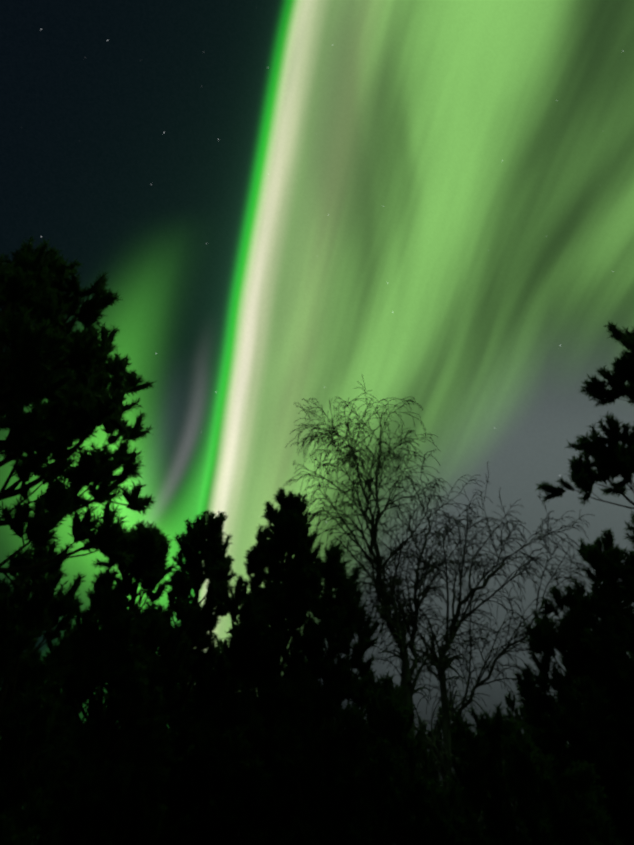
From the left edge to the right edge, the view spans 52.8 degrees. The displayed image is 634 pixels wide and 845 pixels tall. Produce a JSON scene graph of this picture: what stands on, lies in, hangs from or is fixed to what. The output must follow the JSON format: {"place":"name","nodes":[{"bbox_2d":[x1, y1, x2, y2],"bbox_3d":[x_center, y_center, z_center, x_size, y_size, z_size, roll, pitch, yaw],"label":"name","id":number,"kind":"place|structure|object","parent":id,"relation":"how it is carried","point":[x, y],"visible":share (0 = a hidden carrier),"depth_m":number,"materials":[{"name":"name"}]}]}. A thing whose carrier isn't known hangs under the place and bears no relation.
{"place":"outdoors","nodes":[
{"label":"outdoors","id":0,"kind":"place"},
{"bbox_2d":[0,0,633,844],"label":"sky","id":1,"kind":"structure","parent":0,"point":[286,202],"materials":[{"name":"green"}]},
{"bbox_3d":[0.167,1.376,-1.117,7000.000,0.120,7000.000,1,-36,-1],"label":"ground","id":2,"kind":"structure","parent":0,"visible":0},
{"bbox_2d":[0,540,91,844],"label":"pine","id":3,"kind":"object","parent":2,"relation":"on","point":[25,618],"visible":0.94,"depth_m":7.28,"materials":[{"name":"black plant"}]},
{"bbox_2d":[0,607,130,844],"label":"pine","id":4,"kind":"object","parent":2,"relation":"on","point":[50,645],"visible":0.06,"depth_m":14.66,"materials":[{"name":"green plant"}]},
{"bbox_2d":[0,236,156,591],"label":"pine","id":5,"kind":"object","parent":2,"relation":"on","point":[70,379],"visible":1,"depth_m":7.11,"materials":[{"name":"black plant"}]},
{"bbox_2d":[1,520,199,844],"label":"pine","id":6,"kind":"object","parent":2,"relation":"on","point":[89,788],"visible":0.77,"depth_m":8.39,"materials":[{"name":"black plant"}]},
{"bbox_2d":[117,623,195,826],"bbox_3d":[-4.185,8.989,16.357,4.471,8.431,3.579,1,-36,-1],"label":"pine","id":7,"kind":"object","parent":2,"relation":"on","point":[188,700],"depth_m":17.41,"materials":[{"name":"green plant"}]},
{"bbox_2d":[92,510,241,844],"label":"pine","id":8,"kind":"object","parent":2,"relation":"on","point":[203,546],"visible":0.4,"depth_m":10.53,"materials":[{"name":"black plant"}]},
{"bbox_2d":[194,618,269,843],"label":"pine","id":9,"kind":"object","parent":2,"relation":"on","point":[230,631],"depth_m":17.56,"materials":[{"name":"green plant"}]},
{"bbox_2d":[161,486,326,844],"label":"pine","id":10,"kind":"object","parent":2,"relation":"on","point":[226,759],"visible":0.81,"depth_m":9.09,"materials":[{"name":"black plant"}]},
{"bbox_2d":[253,540,413,844],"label":"pine","id":11,"kind":"object","parent":2,"relation":"on","point":[342,618],"visible":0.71,"depth_m":9.01,"materials":[{"name":"black plant"}]},
{"bbox_2d":[284,671,501,844],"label":"pine","id":12,"kind":"object","parent":2,"relation":"on","point":[385,785],"visible":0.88,"depth_m":7.39,"materials":[{"name":"black plant"}]},
{"bbox_2d":[283,375,594,844],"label":"birch","id":13,"kind":"object","parent":2,"relation":"on","point":[395,620],"visible":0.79,"depth_m":11.60,"materials":[{"name":"black plant"}]},
{"bbox_2d":[417,705,503,839],"bbox_3d":[3.163,9.100,13.963,2.744,5.433,3.356,-16,-39,21],"label":"pine","id":14,"kind":"object","parent":2,"relation":"on","point":[441,738],"visible":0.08,"depth_m":14.81,"materials":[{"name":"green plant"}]},
{"bbox_2d":[482,691,568,827],"bbox_3d":[5.290,9.731,15.464,2.936,6.188,3.211,-19,-40,24],"label":"pine","id":15,"kind":"object","parent":2,"relation":"on","point":[510,704],"visible":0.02,"depth_m":16.76,"materials":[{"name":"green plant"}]},
{"bbox_2d":[428,701,633,844],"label":"pine","id":16,"kind":"object","parent":2,"relation":"on","point":[574,820],"visible":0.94,"depth_m":7.68,"materials":[{"name":"black plant"}]},
{"bbox_2d":[514,582,633,844],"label":"pine","id":17,"kind":"object","parent":2,"relation":"on","point":[588,733],"visible":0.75,"depth_m":10.08,"materials":[{"name":"black plant"}]},
{"bbox_2d":[536,319,633,553],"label":"pine","id":18,"kind":"object","parent":2,"relation":"on","point":[612,457],"visible":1,"depth_m":9.36,"materials":[{"name":"black plant"}]},
{"bbox_2d":[565,527,633,844],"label":"pine","id":19,"kind":"object","parent":2,"relation":"on","point":[614,589],"visible":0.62,"depth_m":10.69,"materials":[{"name":"black plant"}]}
]}

